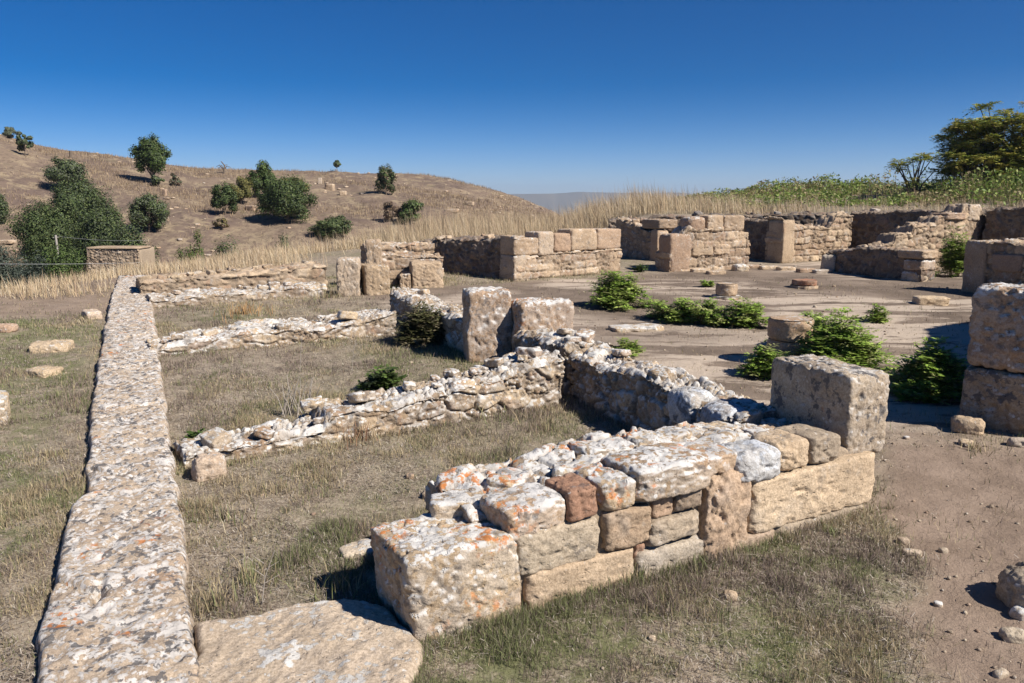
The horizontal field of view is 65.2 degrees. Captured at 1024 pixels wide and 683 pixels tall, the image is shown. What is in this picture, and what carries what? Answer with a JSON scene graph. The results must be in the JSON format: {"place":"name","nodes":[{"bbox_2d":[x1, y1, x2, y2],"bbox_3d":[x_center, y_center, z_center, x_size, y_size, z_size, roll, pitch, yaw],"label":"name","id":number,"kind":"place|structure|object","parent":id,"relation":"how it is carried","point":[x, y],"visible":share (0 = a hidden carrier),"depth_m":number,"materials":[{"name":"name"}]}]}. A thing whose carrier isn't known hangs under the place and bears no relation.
{"place":"outdoors","nodes":[
{"label":"outdoors","id":0,"kind":"place"},
{"bbox_2d":[0,134,1023,682],"bbox_3d":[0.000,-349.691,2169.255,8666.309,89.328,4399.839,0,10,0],"label":"ground","id":1,"kind":"structure","parent":0,"point":[956,472],"depth_m":5.71,"materials":[{"name":"brown soil"}]},
{"bbox_2d":[0,390,10,424],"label":"boulder","id":2,"kind":"object","parent":1,"relation":"on","point":[5,411],"visible":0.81,"depth_m":6.30,"materials":[{"name":"stone"}]},
{"bbox_2d":[0,193,11,222],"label":"shrub","id":3,"kind":"object","parent":1,"relation":"on","point":[4,209],"visible":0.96,"depth_m":50.12,"materials":[{"name":"green plant"}]},
{"bbox_2d":[0,323,18,332],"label":"boulder","id":4,"kind":"object","parent":1,"relation":"on","point":[8,327],"visible":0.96,"depth_m":9.83,"materials":[{"name":"stone"}]},
{"bbox_2d":[0,242,28,289],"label":"shrub","id":5,"kind":"object","parent":1,"relation":"on","point":[5,269],"visible":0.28,"depth_m":30.76,"materials":[{"name":"green plant"}]},
{"bbox_2d":[15,134,33,155],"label":"tree","id":6,"kind":"object","parent":1,"relation":"on","point":[20,142],"visible":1,"depth_m":66.67,"materials":[{"name":"green plant"}]},
{"bbox_2d":[16,248,51,285],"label":"shrub","id":7,"kind":"object","parent":1,"relation":"on","point":[37,271],"visible":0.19,"depth_m":29.81,"materials":[{"name":"green plant"}]},
{"bbox_2d":[0,193,86,275],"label":"evergreen tree","id":8,"kind":"object","parent":1,"relation":"on","point":[43,224],"visible":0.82,"depth_m":41.70,"materials":[{"name":"green plant"}]},
{"bbox_2d":[23,365,63,377],"bbox_3d":[-4.697,0.340,8.033,0.315,0.170,0.268,4,11,19],"label":"boulder","id":9,"kind":"object","parent":1,"relation":"on","point":[43,370],"visible":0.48,"depth_m":7.95,"materials":[{"name":"stone"}]},
{"bbox_2d":[28,339,74,352],"bbox_3d":[-5.257,0.122,9.143,0.441,0.259,0.371,-2,10,-14],"label":"boulder","id":10,"kind":"object","parent":1,"relation":"on","point":[56,345],"visible":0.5,"depth_m":9.01,"materials":[{"name":"stone"}]},
{"bbox_2d":[20,239,88,282],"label":"shrub","id":11,"kind":"object","parent":1,"relation":"on","point":[56,263],"visible":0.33,"depth_m":32.56,"materials":[{"name":"green plant"}]},
{"bbox_2d":[40,155,88,184],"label":"shrub","id":12,"kind":"object","parent":1,"relation":"on","point":[67,169],"visible":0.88,"depth_m":58.01,"materials":[{"name":"green plant"}]},
{"bbox_2d":[46,173,116,269],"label":"evergreen tree","id":13,"kind":"object","parent":1,"relation":"on","point":[83,193],"visible":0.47,"depth_m":44.74,"materials":[{"name":"green plant"}]},
{"bbox_2d":[81,309,102,319],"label":"boulder","id":14,"kind":"object","parent":1,"relation":"on","point":[94,313],"visible":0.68,"depth_m":11.25,"materials":[{"name":"stone"}]},
{"bbox_2d":[69,202,133,266],"bbox_3d":[-20.787,-4.374,40.747,2.912,5.744,2.864,8,13,40],"label":"evergreen tree","id":15,"kind":"object","parent":1,"relation":"on","point":[96,221],"visible":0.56,"depth_m":39.94,"materials":[{"name":"green plant"}]},
{"bbox_2d":[35,275,198,682],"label":"long wall","id":16,"kind":"structure","parent":1,"relation":"on","point":[118,610],"depth_m":4.01,"materials":[{"name":"stone"}]},
{"bbox_2d":[86,246,154,277],"bbox_3d":[-16.403,-3.085,33.698,2.258,1.845,1.586,0,10,0],"label":"stone hut","id":17,"kind":"object","parent":1,"relation":"on","point":[111,255],"visible":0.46,"depth_m":32.91,"materials":[{"name":"stone"}]},
{"bbox_2d":[101,215,161,264],"bbox_3d":[-18.520,-3.653,39.024,3.020,4.988,2.620,-5,11,-25],"label":"shrub","id":18,"kind":"object","parent":1,"relation":"on","point":[123,239],"visible":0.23,"depth_m":38.43,"materials":[{"name":"green plant"}]},
{"bbox_2d":[125,192,170,231],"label":"shrub","id":19,"kind":"object","parent":1,"relation":"on","point":[141,206],"visible":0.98,"depth_m":51.17,"materials":[{"name":"green plant"}]},
{"bbox_2d":[128,132,171,176],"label":"tree","id":20,"kind":"object","parent":1,"relation":"on","point":[152,154],"visible":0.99,"depth_m":64.58,"materials":[{"name":"green plant"}]},
{"bbox_2d":[174,229,204,263],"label":"shrub","id":21,"kind":"object","parent":1,"relation":"on","point":[193,254],"visible":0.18,"depth_m":29.70,"materials":[{"name":"green plant"}]},
{"bbox_2d":[191,452,226,481],"bbox_3d":[-1.968,0.827,5.204,0.217,0.203,0.176,-6,11,-30],"label":"boulder","id":22,"kind":"object","parent":1,"relation":"on","point":[210,464],"visible":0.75,"depth_m":5.14,"materials":[{"name":"stone"}]},
{"bbox_2d":[189,567,250,620],"bbox_3d":[-1.300,1.107,3.554,0.287,0.202,0.431,-5,11,-26],"label":"grass tussock","id":23,"kind":"object","parent":1,"relation":"on","point":[214,598],"depth_m":3.57,"materials":[{"name":"beige plant"}]},
{"bbox_2d":[179,483,266,534],"bbox_3d":[-1.636,0.954,4.496,0.672,0.144,0.383,-8,12,-37],"label":"grass tussock","id":24,"kind":"object","parent":1,"relation":"on","point":[227,513],"depth_m":4.50,"materials":[{"name":"beige plant"}]},
{"bbox_2d":[209,180,239,214],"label":"shrub","id":25,"kind":"object","parent":1,"relation":"on","point":[225,195],"visible":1,"depth_m":56.39,"materials":[{"name":"green plant"}]},
{"bbox_2d":[212,230,243,258],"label":"shrub","id":26,"kind":"object","parent":1,"relation":"on","point":[220,248],"visible":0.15,"depth_m":30.13,"materials":[{"name":"green plant"}]},
{"bbox_2d":[135,260,327,293],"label":"rubble wall","id":27,"kind":"structure","parent":1,"relation":"on","point":[303,271],"depth_m":13.90,"materials":[{"name":"beige stone"}]},
{"bbox_2d":[192,300,275,320],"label":"grass tussock","id":28,"kind":"object","parent":1,"relation":"on","point":[239,311],"depth_m":11.55,"materials":[{"name":"beige plant"}]},
{"bbox_2d":[146,281,326,307],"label":"rubble wall","id":29,"kind":"structure","parent":1,"relation":"on","point":[215,295],"depth_m":12.95,"materials":[{"name":"stone"}]},
{"bbox_2d":[228,176,253,203],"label":"shrub","id":30,"kind":"object","parent":1,"relation":"on","point":[242,187],"visible":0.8,"depth_m":59.94,"materials":[{"name":"green plant"}]},
{"bbox_2d":[204,544,292,603],"bbox_3d":[-1.238,1.085,3.810,0.400,0.158,0.454,0,10,0],"label":"grass tussock","id":31,"kind":"object","parent":1,"relation":"on","point":[254,574],"depth_m":3.80,"materials":[{"name":"plant"}]},
{"bbox_2d":[246,159,277,196],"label":"shrub","id":32,"kind":"object","parent":1,"relation":"on","point":[264,172],"visible":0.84,"depth_m":62.35,"materials":[{"name":"green plant"}]},
{"bbox_2d":[146,308,396,355],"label":"rubble wall","id":33,"kind":"structure","parent":1,"relation":"on","point":[267,332],"depth_m":9.51,"materials":[{"name":"stone"}]},
{"bbox_2d":[0,137,551,276],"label":"hill grass","id":34,"kind":"structure","parent":1,"relation":"on","point":[495,210],"depth_m":66.97,"materials":[{"name":"beige plant"}]},
{"bbox_2d":[0,134,551,255],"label":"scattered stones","id":35,"kind":"object","parent":1,"relation":"on","point":[179,239],"visible":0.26,"depth_m":67.93,"materials":[{"name":"stone"}]},
{"bbox_2d":[253,172,318,222],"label":"shrub","id":36,"kind":"object","parent":1,"relation":"on","point":[281,197],"visible":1,"depth_m":54.89,"materials":[{"name":"green plant"}]},
{"bbox_2d":[269,376,320,417],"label":"dry stalks","id":37,"kind":"object","parent":1,"relation":"on","point":[285,407],"visible":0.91,"depth_m":6.53,"materials":[{"name":"beige plant"}]},
{"bbox_2d":[193,598,422,682],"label":"threshold slab","id":38,"kind":"structure","parent":1,"relation":"on","point":[343,640],"depth_m":3.21,"materials":[{"name":"stone"}]},
{"bbox_2d":[303,285,355,300],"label":"grass tussock","id":39,"kind":"object","parent":1,"relation":"on","point":[331,294],"depth_m":13.31,"materials":[{"name":"plant"}]},
{"bbox_2d":[286,556,374,601],"bbox_3d":[-0.729,1.111,3.725,0.646,0.143,0.439,0,10,0],"label":"grass tussock","id":40,"kind":"object","parent":1,"relation":"on","point":[341,584],"depth_m":3.72,"materials":[{"name":"plant"}]},
{"bbox_2d":[307,215,354,238],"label":"shrub","id":41,"kind":"object","parent":1,"relation":"on","point":[332,226],"visible":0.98,"depth_m":51.59,"materials":[{"name":"green plant"}]},
{"bbox_2d":[336,257,360,295],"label":"upright slab","id":42,"kind":"structure","parent":1,"relation":"on","point":[348,272],"depth_m":13.50,"materials":[{"name":"stone"}]},
{"bbox_2d":[339,538,373,558],"bbox_3d":[-0.783,1.075,4.145,0.218,0.065,0.172,-5,11,-28],"label":"flat stone","id":43,"kind":"object","parent":1,"relation":"on","point":[353,548],"visible":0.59,"depth_m":4.10,"materials":[{"name":"stone"}]},
{"bbox_2d":[312,417,402,449],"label":"grass tussock","id":44,"kind":"object","parent":1,"relation":"on","point":[360,433],"depth_m":5.86,"materials":[{"name":"beige plant"}]},
{"bbox_2d":[173,346,564,467],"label":"rubble wall","id":45,"kind":"structure","parent":1,"relation":"on","point":[527,376],"depth_m":6.20,"materials":[{"name":"stone"}]},
{"bbox_2d":[365,238,381,263],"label":"upright slab","id":46,"kind":"structure","parent":1,"relation":"on","point":[373,247],"depth_m":14.57,"materials":[{"name":"stone"}]},
{"bbox_2d":[360,263,389,295],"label":"upright slab","id":47,"kind":"structure","parent":1,"relation":"on","point":[375,279],"depth_m":13.66,"materials":[{"name":"stone"}]},
{"bbox_2d":[354,364,407,390],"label":"leafy weed","id":48,"kind":"object","parent":1,"relation":"on","point":[381,378],"visible":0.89,"depth_m":7.24,"materials":[{"name":"green plant"}]},
{"bbox_2d":[373,164,397,194],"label":"shrub","id":49,"kind":"object","parent":1,"relation":"on","point":[386,177],"visible":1,"depth_m":65.33,"materials":[{"name":"green plant"}]},
{"bbox_2d":[383,201,401,221],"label":"shrub","id":50,"kind":"object","parent":1,"relation":"on","point":[388,207],"visible":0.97,"depth_m":55.86,"materials":[{"name":"brown plant"}]},
{"bbox_2d":[360,240,436,263],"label":"rubble wall","id":51,"kind":"structure","parent":1,"relation":"on","point":[416,247],"depth_m":16.69,"materials":[{"name":"stone"}]},
{"bbox_2d":[399,271,411,287],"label":"upright slab","id":52,"kind":"structure","parent":1,"relation":"on","point":[405,280],"depth_m":14.54,"materials":[{"name":"stone"}]},
{"bbox_2d":[396,198,423,223],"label":"shrub","id":53,"kind":"object","parent":1,"relation":"on","point":[411,207],"visible":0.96,"depth_m":55.40,"materials":[{"name":"green plant"}]},
{"bbox_2d":[382,250,443,285],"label":"rubble wall","id":54,"kind":"structure","parent":1,"relation":"on","point":[396,262],"depth_m":15.01,"materials":[{"name":"stone"}]},
{"bbox_2d":[389,300,446,348],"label":"leafy weed","id":55,"kind":"object","parent":1,"relation":"on","point":[416,326],"visible":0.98,"depth_m":9.34,"materials":[{"name":"green plant"}]},
{"bbox_2d":[389,286,462,351],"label":"rubble wall","id":56,"kind":"structure","parent":1,"relation":"on","point":[401,299],"depth_m":10.35,"materials":[{"name":"stone"}]},
{"bbox_2d":[409,260,443,287],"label":"stone block","id":57,"kind":"structure","parent":1,"relation":"on","point":[427,274],"depth_m":14.58,"materials":[{"name":"beige stone"}]},
{"bbox_2d":[420,234,524,277],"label":"rubble wall","id":58,"kind":"structure","parent":1,"relation":"on","point":[473,255],"depth_m":16.42,"materials":[{"name":"brown stone"}]},
{"bbox_2d":[462,286,512,362],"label":"upright slab","id":59,"kind":"structure","parent":1,"relation":"on","point":[487,323],"depth_m":8.48,"materials":[{"name":"stone"}]},
{"bbox_2d":[0,179,1023,299],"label":"tall dry grass","id":60,"kind":"structure","parent":1,"relation":"on","point":[597,215],"depth_m":22.99,"materials":[{"name":"beige plant"}]},
{"bbox_2d":[511,297,574,350],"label":"upright slab","id":61,"kind":"structure","parent":1,"relation":"on","point":[531,313],"depth_m":8.42,"materials":[{"name":"beige stone"}]},
{"bbox_2d":[499,228,622,281],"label":"ashlar wall","id":62,"kind":"structure","parent":1,"relation":"on","point":[530,255],"depth_m":16.22,"materials":[{"name":"stone"}]},
{"bbox_2d":[512,327,613,395],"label":"rubble wall","id":63,"kind":"structure","parent":1,"relation":"on","point":[565,342],"depth_m":7.42,"materials":[{"name":"stone"}]},
{"bbox_2d":[585,270,659,310],"bbox_3d":[1.673,-0.787,12.204,1.283,0.638,1.021,5,11,25],"label":"leafy weed","id":64,"kind":"object","parent":1,"relation":"on","point":[622,291],"visible":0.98,"depth_m":12.19,"materials":[{"name":"green plant"}]},
{"bbox_2d":[612,337,644,356],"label":"leafy weed","id":65,"kind":"object","parent":1,"relation":"on","point":[633,347],"visible":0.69,"depth_m":8.86,"materials":[{"name":"green plant"}]},
{"bbox_2d":[370,354,889,642],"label":"rubble wall","id":66,"kind":"structure","parent":1,"relation":"on","point":[545,522],"depth_m":3.90,"materials":[{"name":"beige stone"}]},
{"bbox_2d":[608,323,663,332],"bbox_3d":[1.622,-0.169,10.432,0.717,0.102,0.365,-2,10,-13],"label":"flat stone","id":67,"kind":"object","parent":1,"relation":"on","point":[641,327],"visible":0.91,"depth_m":10.31,"materials":[{"name":"stone"}]},
{"bbox_2d":[616,216,676,260],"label":"rubble wall","id":68,"kind":"structure","parent":1,"relation":"on","point":[639,240],"depth_m":20.14,"materials":[{"name":"stone"}]},
{"bbox_2d":[640,296,700,323],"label":"leafy weed","id":69,"kind":"object","parent":1,"relation":"on","point":[669,313],"visible":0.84,"depth_m":11.05,"materials":[{"name":"green plant"}]},
{"bbox_2d":[567,343,776,430],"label":"rubble wall","id":70,"kind":"structure","parent":1,"relation":"on","point":[622,385],"depth_m":6.01,"materials":[{"name":"stone"}]},
{"bbox_2d":[655,214,750,271],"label":"ashlar wall","id":71,"kind":"structure","parent":1,"relation":"on","point":[716,242],"depth_m":17.48,"materials":[{"name":"stone"}]},
{"bbox_2d":[675,297,730,327],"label":"leafy weed","id":72,"kind":"object","parent":1,"relation":"on","point":[706,314],"visible":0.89,"depth_m":10.75,"materials":[{"name":"green plant"}]},
{"bbox_2d":[710,282,741,299],"bbox_3d":[3.554,-0.824,13.257,0.532,0.302,0.509,7,12,34],"label":"column stub","id":73,"kind":"object","parent":1,"relation":"on","point":[724,290],"depth_m":13.11,"materials":[{"name":"stone"}]},
{"bbox_2d":[608,211,847,232],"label":"rubble wall","id":74,"kind":"structure","parent":1,"relation":"on","point":[805,217],"depth_m":21.06,"materials":[{"name":"black stone"}]},
{"bbox_2d":[714,297,769,328],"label":"leafy weed","id":75,"kind":"object","parent":1,"relation":"on","point":[747,315],"visible":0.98,"depth_m":10.51,"materials":[{"name":"green plant"}]},
{"bbox_2d":[744,216,781,259],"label":"rubble wall","id":76,"kind":"structure","parent":1,"relation":"on","point":[755,229],"depth_m":20.07,"materials":[{"name":"beige stone"}]},
{"bbox_2d":[735,343,791,379],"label":"leafy weed","id":77,"kind":"object","parent":1,"relation":"on","point":[759,364],"visible":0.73,"depth_m":7.89,"materials":[{"name":"green plant"}]},
{"bbox_2d":[766,315,813,355],"bbox_3d":[2.936,0.018,8.429,0.477,0.550,0.480,0,10,0],"label":"column stub","id":78,"kind":"object","parent":1,"relation":"on","point":[784,331],"depth_m":8.24,"materials":[{"name":"stone"}]},
{"bbox_2d":[764,310,842,341],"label":"leafy weed","id":79,"kind":"object","parent":1,"relation":"on","point":[813,313],"visible":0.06,"depth_m":9.04,"materials":[{"name":"green plant"}]},
{"bbox_2d":[790,279,817,289],"bbox_3d":[5.349,-1.035,14.635,0.499,0.199,0.499,0,10,0],"label":"brick disc","id":80,"kind":"object","parent":1,"relation":"on","point":[805,284],"visible":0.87,"depth_m":14.46,"materials":[{"name":"stone"}]},
{"bbox_2d":[765,211,852,262],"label":"rubble wall","id":81,"kind":"structure","parent":1,"relation":"on","point":[788,241],"depth_m":19.44,"materials":[{"name":"beige stone"}]},
{"bbox_2d":[820,254,835,271],"bbox_3d":[6.829,-1.631,17.272,0.322,0.517,0.306,5,11,26],"label":"boulder","id":82,"kind":"object","parent":1,"relation":"on","point":[828,261],"visible":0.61,"depth_m":17.13,"materials":[{"name":"grey stone"}]},
{"bbox_2d":[789,307,899,374],"bbox_3d":[3.325,0.023,7.869,1.163,0.721,1.026,0,10,0],"label":"leafy weed","id":83,"kind":"object","parent":1,"relation":"on","point":[843,342],"visible":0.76,"depth_m":7.78,"materials":[{"name":"green plant"}]},
{"bbox_2d":[669,165,1023,210],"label":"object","id":84,"kind":"object","parent":1,"relation":"on","point":[960,189],"visible":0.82,"depth_m":26.00,"materials":[{"name":"green plant"}]},
{"bbox_2d":[854,303,893,323],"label":"leafy weed","id":85,"kind":"object","parent":1,"relation":"on","point":[879,316],"visible":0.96,"depth_m":11.03,"materials":[{"name":"green plant"}]},
{"bbox_2d":[826,244,937,281],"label":"rubble wall","id":86,"kind":"structure","parent":1,"relation":"on","point":[914,265],"depth_m":16.03,"materials":[{"name":"beige stone"}]},
{"bbox_2d":[884,152,942,197],"bbox_3d":[13.601,-5.537,26.956,1.951,1.628,1.865,0,10,0],"label":"leafy tree","id":87,"kind":"object","parent":1,"relation":"on","point":[914,185],"visible":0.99,"depth_m":26.87,"materials":[{"name":"green plant"}]},
{"bbox_2d":[850,208,986,247],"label":"rubble wall","id":88,"kind":"structure","parent":1,"relation":"on","point":[868,226],"depth_m":19.73,"materials":[{"name":"beige stone"}]},
{"bbox_2d":[889,374,950,404],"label":"leafy weed","id":89,"kind":"object","parent":1,"relation":"on","point":[909,391],"visible":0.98,"depth_m":6.96,"materials":[{"name":"green plant"}]},
{"bbox_2d":[867,203,981,270],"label":"rubble wall","id":90,"kind":"structure","parent":1,"relation":"on","point":[928,232],"depth_m":17.22,"materials":[{"name":"beige stone"}]},
{"bbox_2d":[885,336,969,402],"bbox_3d":[3.768,0.238,7.141,0.905,0.581,0.762,0,10,0],"label":"leafy weed","id":91,"kind":"object","parent":1,"relation":"on","point":[944,370],"visible":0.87,"depth_m":7.08,"materials":[{"name":"green plant"}]},
{"bbox_2d":[912,295,949,305],"bbox_3d":[6.651,-0.633,12.693,0.521,0.172,0.317,2,10,11],"label":"flat stone","id":92,"kind":"object","parent":1,"relation":"on","point":[934,300],"visible":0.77,"depth_m":12.56,"materials":[{"name":"beige stone"}]},
{"bbox_2d":[935,225,970,276],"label":"leafy weed","id":93,"kind":"object","parent":1,"relation":"on","point":[952,257],"visible":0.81,"depth_m":16.17,"materials":[{"name":"green plant"}]},
{"bbox_2d":[951,415,984,434],"bbox_3d":[3.486,0.647,6.124,0.226,0.166,0.204,4,11,21],"label":"boulder","id":94,"kind":"object","parent":1,"relation":"on","point":[968,424],"visible":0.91,"depth_m":6.04,"materials":[{"name":"beige stone"}]},
{"bbox_2d":[927,101,1023,188],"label":"leafy tree","id":95,"kind":"object","parent":1,"relation":"on","point":[989,130],"visible":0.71,"depth_m":26.59,"materials":[{"name":"green plant"}]},
{"bbox_2d":[928,139,1023,194],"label":"leafy tree","id":96,"kind":"object","parent":1,"relation":"on","point":[953,167],"visible":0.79,"depth_m":26.06,"materials":[{"name":"green plant"}]},
{"bbox_2d":[953,435,1011,458],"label":"grass tussock","id":97,"kind":"object","parent":1,"relation":"on","point":[975,446],"depth_m":5.70,"materials":[{"name":"plant"}]},
{"bbox_2d":[959,282,1023,436],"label":"block pillar","id":98,"kind":"structure","parent":1,"relation":"on","point":[992,397],"depth_m":6.09,"materials":[{"name":"stone"}]},
{"bbox_2d":[961,238,1023,292],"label":"rubble wall","id":99,"kind":"structure","parent":1,"relation":"on","point":[992,261],"depth_m":13.58,"materials":[{"name":"stone"}]},
{"bbox_2d":[982,206,1023,239],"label":"rubble wall","id":100,"kind":"structure","parent":1,"relation":"on","point":[1002,223],"depth_m":17.37,"materials":[{"name":"beige stone"}]},
{"bbox_2d":[995,561,1023,607],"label":"boulder","id":101,"kind":"object","parent":1,"relation":"on","point":[1009,591],"visible":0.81,"depth_m":3.60,"materials":[{"name":"grey stone"}]},
{"bbox_2d":[999,627,1023,643],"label":"pebble","id":102,"kind":"object","parent":1,"relation":"on","point":[1014,635],"visible":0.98,"depth_m":3.34,"materials":[{"name":"grey stone"}]},
{"bbox_2d":[1006,437,1023,447],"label":"pebble","id":103,"kind":"object","parent":1,"relation":"on","point":[1015,442],"visible":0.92,"depth_m":5.76,"materials":[{"name":"beige stone"}]},
{"bbox_2d":[1009,605,1023,620],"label":"pebble","id":104,"kind":"object","parent":1,"relation":"on","point":[1016,612],"visible":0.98,"depth_m":3.51,"materials":[{"name":"stone"}]},
{"bbox_2d":[0,271,1023,682],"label":"turf grass","id":105,"kind":"structure","parent":0,"point":[346,523],"depth_m":4.20,"materials":[{"name":"brown plant"}]},
{"bbox_2d":[0,0,1023,194],"label":"sky","id":106,"kind":"structure","parent":0,"point":[507,96],"materials":[{"name":"blue"}]},
{"bbox_2d":[6,264,1022,682],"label":"gravel","id":107,"kind":"structure","parent":0,"point":[844,534],"depth_m":4.50,"materials":[{"name":"grey stone"}]},
{"bbox_2d":[509,192,691,214],"bbox_3d":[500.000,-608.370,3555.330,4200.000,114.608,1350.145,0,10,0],"label":"distant hills","id":108,"kind":"structure","parent":0,"point":[553,201],"depth_m":3529.44,"materials":[{"name":"soil"}]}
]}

